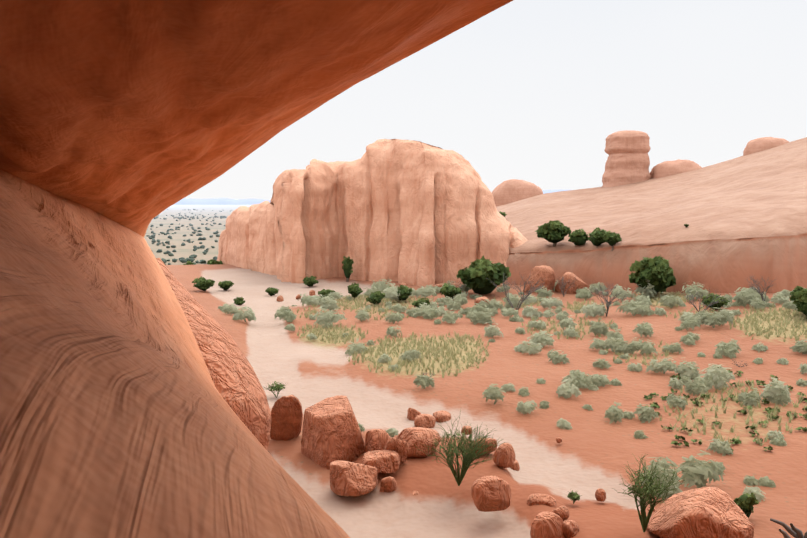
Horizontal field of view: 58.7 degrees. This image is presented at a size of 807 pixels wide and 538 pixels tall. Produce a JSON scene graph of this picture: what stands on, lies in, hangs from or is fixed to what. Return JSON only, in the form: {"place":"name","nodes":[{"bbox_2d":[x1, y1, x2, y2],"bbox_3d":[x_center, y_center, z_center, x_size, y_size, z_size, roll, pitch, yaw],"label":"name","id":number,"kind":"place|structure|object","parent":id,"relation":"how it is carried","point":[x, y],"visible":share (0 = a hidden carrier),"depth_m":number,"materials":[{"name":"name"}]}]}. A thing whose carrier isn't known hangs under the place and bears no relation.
{"place":"outdoors","nodes":[
{"label":"outdoors","id":0,"kind":"place"},
{"bbox_2d":[173,198,269,204],"bbox_3d":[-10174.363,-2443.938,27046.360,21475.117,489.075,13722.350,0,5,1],"label":"distant mountains","id":1,"kind":"structure","parent":0,"point":[212,201],"depth_m":25962.47,"materials":[{"name":"white"}]},
{"bbox_2d":[144,205,806,537],"bbox_3d":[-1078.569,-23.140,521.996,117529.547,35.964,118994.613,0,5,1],"label":"ground","id":2,"kind":"structure","parent":0,"point":[590,454],"depth_m":29.40,"materials":[{"name":"orange sand"}]},
{"bbox_2d":[0,169,349,537],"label":"alcove wall","id":3,"kind":"structure","parent":2,"relation":"on","point":[119,418],"depth_m":2.35,"materials":[{"name":"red stone"}]},
{"bbox_2d":[156,258,270,449],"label":"rock slab","id":4,"kind":"structure","parent":3,"relation":"attached to","point":[237,384],"depth_m":15.21,"materials":[{"name":"red stone"}]},
{"bbox_2d":[0,0,512,236],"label":"rock overhang","id":5,"kind":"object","parent":3,"relation":"on","point":[137,116],"depth_m":4.82,"materials":[{"name":"red stone"}]},
{"bbox_2d":[145,209,230,264],"bbox_3d":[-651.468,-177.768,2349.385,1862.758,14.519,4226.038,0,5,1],"label":"distant shrubs","id":6,"kind":"object","parent":2,"relation":"on","point":[183,259],"visible":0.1,"depth_m":730.10,"materials":[{"name":"green plant"}]},
{"bbox_2d":[183,261,194,264],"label":"juniper","id":7,"kind":"object","parent":2,"relation":"on","point":[189,263],"visible":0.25,"depth_m":105.32,"materials":[{"name":"green plant"}]},
{"bbox_2d":[192,276,214,291],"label":"juniper","id":8,"kind":"object","parent":2,"relation":"on","point":[203,283],"visible":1,"depth_m":66.05,"materials":[{"name":"green plant"}]},
{"bbox_2d":[207,259,222,264],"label":"juniper","id":9,"kind":"object","parent":2,"relation":"on","point":[212,262],"visible":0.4,"depth_m":106.17,"materials":[{"name":"green plant"}]},
{"bbox_2d":[218,280,233,290],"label":"juniper","id":10,"kind":"object","parent":2,"relation":"on","point":[225,285],"visible":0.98,"depth_m":68.56,"materials":[{"name":"green plant"}]},
{"bbox_2d":[233,297,244,304],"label":"juniper","id":11,"kind":"object","parent":2,"relation":"on","point":[239,301],"visible":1,"depth_m":58.21,"materials":[{"name":"green plant"}]},
{"bbox_2d":[265,287,278,295],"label":"juniper","id":12,"kind":"object","parent":2,"relation":"on","point":[271,291],"visible":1,"depth_m":65.25,"materials":[{"name":"green plant"}]},
{"bbox_2d":[277,295,283,301],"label":"boulder","id":13,"kind":"object","parent":2,"relation":"on","point":[280,298],"visible":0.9,"depth_m":60.66,"materials":[{"name":"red stone"}]},
{"bbox_2d":[270,395,302,439],"bbox_3d":[-4.036,5.104,24.648,1.146,1.710,0.725,-1,5,-9],"label":"boulder","id":14,"kind":"object","parent":2,"relation":"on","point":[286,417],"visible":0.88,"depth_m":24.38,"materials":[{"name":"red stone"}]},
{"bbox_2d":[303,276,317,286],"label":"juniper","id":15,"kind":"object","parent":2,"relation":"on","point":[311,281],"visible":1,"depth_m":71.39,"materials":[{"name":"green plant"}]},
{"bbox_2d":[309,290,314,295],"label":"boulder","id":16,"kind":"object","parent":2,"relation":"on","point":[311,292],"visible":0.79,"depth_m":65.60,"materials":[{"name":"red stone"}]},
{"bbox_2d":[318,289,334,296],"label":"juniper","id":17,"kind":"object","parent":2,"relation":"on","point":[324,292],"visible":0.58,"depth_m":59.29,"materials":[{"name":"green plant"}]},
{"bbox_2d":[301,395,365,469],"bbox_3d":[-2.085,5.377,23.546,1.965,2.103,2.164,-4,6,-35],"label":"boulder","id":18,"kind":"object","parent":2,"relation":"on","point":[331,431],"visible":0.83,"depth_m":22.85,"materials":[{"name":"red stone"}]},
{"bbox_2d":[342,256,353,281],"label":"juniper","id":19,"kind":"object","parent":2,"relation":"on","point":[347,263],"visible":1,"depth_m":74.99,"materials":[{"name":"green plant"}]},
{"bbox_2d":[330,460,377,495],"bbox_3d":[-1.459,6.079,20.814,1.432,0.977,1.184,0,5,1],"label":"boulder","id":20,"kind":"object","parent":2,"relation":"on","point":[347,478],"visible":1,"depth_m":20.51,"materials":[{"name":"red stone"}]},
{"bbox_2d":[347,283,362,299],"bbox_3d":[-4.072,2.028,60.279,1.326,1.800,1.422,0,5,1],"label":"juniper","id":21,"kind":"object","parent":2,"relation":"on","point":[354,290],"visible":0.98,"depth_m":59.94,"materials":[{"name":"green plant"}]},
{"bbox_2d":[217,139,527,285],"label":"sandstone fin","id":22,"kind":"object","parent":2,"relation":"on","point":[414,212],"visible":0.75,"depth_m":75.37,"materials":[{"name":"orange stone"}]},
{"bbox_2d":[366,291,384,304],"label":"juniper","id":23,"kind":"object","parent":2,"relation":"on","point":[377,297],"visible":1,"depth_m":56.00,"materials":[{"name":"green plant"}]},
{"bbox_2d":[365,429,389,451],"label":"boulder","id":24,"kind":"object","parent":2,"relation":"on","point":[376,439],"visible":0.46,"depth_m":22.46,"materials":[{"name":"red stone"}]},
{"bbox_2d":[362,450,399,472],"bbox_3d":[-0.675,5.785,21.660,1.159,0.582,0.894,0,5,1],"label":"boulder","id":25,"kind":"object","parent":2,"relation":"on","point":[384,461],"visible":0.9,"depth_m":21.41,"materials":[{"name":"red stone"}]},
{"bbox_2d":[380,476,396,492],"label":"boulder","id":26,"kind":"object","parent":2,"relation":"on","point":[388,484],"visible":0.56,"depth_m":20.75,"materials":[{"name":"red stone"}]},
{"bbox_2d":[385,437,408,463],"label":"boulder","id":27,"kind":"object","parent":2,"relation":"on","point":[400,447],"visible":0.65,"depth_m":21.84,"materials":[{"name":"red stone"}]},
{"bbox_2d":[397,285,411,300],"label":"juniper","id":28,"kind":"object","parent":2,"relation":"on","point":[405,292],"visible":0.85,"depth_m":57.38,"materials":[{"name":"green plant"}]},
{"bbox_2d":[407,407,420,420],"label":"boulder","id":29,"kind":"object","parent":2,"relation":"on","point":[413,413],"visible":0.71,"depth_m":27.87,"materials":[{"name":"red stone"}]},
{"bbox_2d":[396,427,440,457],"bbox_3d":[0.493,5.551,23.061,1.492,0.921,1.306,-2,6,-23],"label":"boulder","id":30,"kind":"object","parent":2,"relation":"on","point":[417,436],"visible":0.79,"depth_m":22.62,"materials":[{"name":"red stone"}]},
{"bbox_2d":[412,298,429,307],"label":"juniper","id":31,"kind":"object","parent":2,"relation":"on","point":[422,301],"visible":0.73,"depth_m":54.09,"materials":[{"name":"green plant"}]},
{"bbox_2d":[414,414,435,427],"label":"boulder","id":32,"kind":"object","parent":2,"relation":"on","point":[425,420],"visible":0.85,"depth_m":26.97,"materials":[{"name":"red stone"}]},
{"bbox_2d":[433,410,450,422],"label":"boulder","id":33,"kind":"object","parent":2,"relation":"on","point":[443,416],"visible":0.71,"depth_m":27.74,"materials":[{"name":"red stone"}]},
{"bbox_2d":[436,283,460,287],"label":"boulder","id":34,"kind":"object","parent":2,"relation":"on","point":[456,284],"visible":0.15,"depth_m":65.63,"materials":[{"name":"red stone"}]},
{"bbox_2d":[439,283,461,298],"bbox_3d":[3.970,2.083,60.442,1.803,1.799,1.828,2,6,24],"label":"juniper","id":35,"kind":"object","parent":2,"relation":"on","point":[448,290],"visible":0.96,"depth_m":59.95,"materials":[{"name":"green plant"}]},
{"bbox_2d":[461,426,471,434],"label":"boulder","id":36,"kind":"object","parent":2,"relation":"on","point":[467,428],"visible":0.69,"depth_m":24.65,"materials":[{"name":"red stone"}]},
{"bbox_2d":[265,381,685,531],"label":"green shrubs","id":37,"kind":"object","parent":2,"relation":"on","point":[468,454],"visible":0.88,"depth_m":19.67,"materials":[{"name":"green plant"}]},
{"bbox_2d":[474,297,487,304],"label":"boulder","id":38,"kind":"object","parent":2,"relation":"on","point":[479,299],"visible":0.33,"depth_m":56.36,"materials":[{"name":"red stone"}]},
{"bbox_2d":[456,255,510,294],"bbox_3d":[7.135,0.783,63.877,4.958,3.970,4.309,0,5,1],"label":"juniper","id":39,"kind":"object","parent":2,"relation":"on","point":[475,274],"visible":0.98,"depth_m":62.64,"materials":[{"name":"green plant"}]},
{"bbox_2d":[472,438,496,455],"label":"boulder","id":40,"kind":"object","parent":2,"relation":"on","point":[492,439],"visible":0.31,"depth_m":22.48,"materials":[{"name":"red stone"}]},
{"bbox_2d":[471,476,510,511],"bbox_3d":[2.289,5.853,18.760,1.045,0.838,0.817,0,5,1],"label":"boulder","id":41,"kind":"object","parent":2,"relation":"on","point":[490,493],"visible":1,"depth_m":18.52,"materials":[{"name":"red stone"}]},
{"bbox_2d":[493,443,514,467],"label":"boulder","id":42,"kind":"object","parent":2,"relation":"on","point":[504,453],"visible":0.98,"depth_m":21.53,"materials":[{"name":"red stone"}]},
{"bbox_2d":[218,278,806,501],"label":"sagebrush","id":43,"kind":"object","parent":2,"relation":"on","point":[698,473],"visible":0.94,"depth_m":38.80,"materials":[{"name":"green plant"}]},
{"bbox_2d":[510,459,519,470],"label":"boulder","id":44,"kind":"object","parent":2,"relation":"on","point":[516,466],"visible":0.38,"depth_m":22.48,"materials":[{"name":"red stone"}]},
{"bbox_2d":[523,265,554,292],"bbox_3d":[12.104,1.055,63.308,2.561,2.712,2.242,4,7,37],"label":"boulder","id":45,"kind":"object","parent":2,"relation":"on","point":[545,274],"visible":0.67,"depth_m":62.45,"materials":[{"name":"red stone"}]},
{"bbox_2d":[526,493,555,507],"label":"boulder","id":46,"kind":"object","parent":2,"relation":"on","point":[539,498],"visible":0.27,"depth_m":18.96,"materials":[{"name":"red stone"}]},
{"bbox_2d":[530,511,564,537],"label":"boulder","id":47,"kind":"object","parent":2,"relation":"on","point":[545,524],"visible":0.9,"depth_m":17.08,"materials":[{"name":"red stone"}]},
{"bbox_2d":[293,291,806,445],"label":"grass tufts","id":48,"kind":"object","parent":2,"relation":"on","point":[420,347],"visible":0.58,"depth_m":40.03,"materials":[{"name":"plant"}]},
{"bbox_2d":[556,437,561,442],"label":"rock","id":49,"kind":"object","parent":2,"relation":"on","point":[558,439],"visible":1,"depth_m":24.46,"materials":[{"name":"red stone"}]},
{"bbox_2d":[552,506,568,520],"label":"boulder","id":50,"kind":"object","parent":2,"relation":"on","point":[562,512],"visible":0.56,"depth_m":17.53,"materials":[{"name":"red stone"}]},
{"bbox_2d":[562,520,578,537],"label":"boulder","id":51,"kind":"object","parent":2,"relation":"on","point":[570,528],"visible":0.85,"depth_m":17.13,"materials":[{"name":"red stone"}]},
{"bbox_2d":[555,272,587,293],"bbox_3d":[14.583,1.303,62.214,2.707,2.070,2.096,0,5,1],"label":"boulder","id":52,"kind":"object","parent":2,"relation":"on","point":[579,283],"visible":0.75,"depth_m":61.28,"materials":[{"name":"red stone"}]},
{"bbox_2d":[595,488,605,501],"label":"boulder","id":53,"kind":"object","parent":2,"relation":"on","point":[600,494],"visible":1,"depth_m":19.44,"materials":[{"name":"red stone"}]},
{"bbox_2d":[422,272,806,537],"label":"dead shrubs","id":54,"kind":"object","parent":2,"relation":"on","point":[794,531],"visible":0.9,"depth_m":48.17,"materials":[{"name":"brown plant"}]},
{"bbox_2d":[496,137,806,292],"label":"slickrock dome","id":55,"kind":"structure","parent":2,"relation":"on","point":[744,217],"depth_m":66.41,"materials":[{"name":"stone"}]},
{"bbox_2d":[492,179,542,206],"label":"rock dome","id":56,"kind":"structure","parent":55,"relation":"on","point":[508,191],"depth_m":220.77,"materials":[{"name":"stone"}]},
{"bbox_2d":[535,220,571,246],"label":"juniper","id":57,"kind":"object","parent":55,"relation":"on","point":[555,232],"visible":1,"depth_m":67.24,"materials":[{"name":"green plant"}]},
{"bbox_2d":[568,229,588,245],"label":"juniper","id":58,"kind":"object","parent":55,"relation":"on","point":[579,237],"visible":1,"depth_m":65.91,"materials":[{"name":"green plant"}]},
{"bbox_2d":[588,227,605,247],"bbox_3d":[17.424,-2.691,64.536,1.746,2.121,1.886,-5,7,-41],"label":"juniper","id":59,"kind":"object","parent":55,"relation":"on","point":[596,238],"visible":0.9,"depth_m":64.05,"materials":[{"name":"green plant"}]},
{"bbox_2d":[602,231,621,250],"bbox_3d":[18.298,-2.474,62.885,1.520,1.818,1.739,0,5,1],"label":"juniper","id":60,"kind":"object","parent":55,"relation":"on","point":[612,239],"visible":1,"depth_m":62.50,"materials":[{"name":"green plant"}]},
{"bbox_2d":[602,130,650,186],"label":"rock pillar","id":61,"kind":"structure","parent":55,"relation":"on","point":[628,160],"depth_m":138.37,"materials":[{"name":"stone"}]},
{"bbox_2d":[650,159,701,178],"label":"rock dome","id":62,"kind":"structure","parent":55,"relation":"on","point":[666,168],"depth_m":137.20,"materials":[{"name":"stone"}]},
{"bbox_2d":[743,137,788,155],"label":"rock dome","id":63,"kind":"structure","parent":55,"relation":"on","point":[758,145],"depth_m":131.40,"materials":[{"name":"stone"}]},
{"bbox_2d":[628,255,675,294],"bbox_3d":[19.083,0.764,55.453,3.615,3.717,3.796,0,5,1],"label":"juniper","id":64,"kind":"object","parent":2,"relation":"on","point":[657,272],"visible":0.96,"depth_m":54.46,"materials":[{"name":"green plant"}]},
{"bbox_2d":[647,486,753,537],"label":"boulder","id":65,"kind":"object","parent":2,"relation":"on","point":[710,512],"visible":0.98,"depth_m":16.21,"materials":[{"name":"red stone"}]},
{"bbox_2d":[701,293,729,309],"bbox_3d":[20.482,2.339,47.156,1.671,1.553,1.580,0,5,1],"label":"juniper","id":66,"kind":"object","parent":2,"relation":"on","point":[709,299],"visible":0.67,"depth_m":46.91,"materials":[{"name":"green plant"}]},
{"bbox_2d":[644,367,806,454],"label":"small plants","id":67,"kind":"object","parent":2,"relation":"on","point":[734,440],"visible":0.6,"depth_m":27.06,"materials":[{"name":"green plant"}]},
{"bbox_2d":[733,493,758,517],"bbox_3d":[8.679,6.234,18.266,0.639,1.122,0.537,0,5,1],"label":"juniper","id":68,"kind":"object","parent":2,"relation":"on","point":[746,502],"visible":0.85,"depth_m":18.13,"materials":[{"name":"green plant"}]},
{"bbox_2d":[790,286,802,294],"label":"juniper","id":69,"kind":"object","parent":2,"relation":"on","point":[798,288],"visible":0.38,"depth_m":48.01,"materials":[{"name":"green plant"}]},
{"bbox_2d":[789,288,806,315],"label":"juniper","id":70,"kind":"object","parent":2,"relation":"on","point":[799,299],"visible":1,"depth_m":41.98,"materials":[{"name":"green plant"}]},
{"bbox_2d":[185,0,806,199],"label":"sky","id":71,"kind":"structure","parent":0,"point":[533,91],"materials":[{"name":"white"}]},
{"bbox_2d":[543,190,567,193],"bbox_3d":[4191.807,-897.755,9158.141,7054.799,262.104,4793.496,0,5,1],"label":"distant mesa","id":72,"kind":"structure","parent":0,"point":[547,191],"depth_m":9334.72,"materials":[{"name":"white"}]}
]}

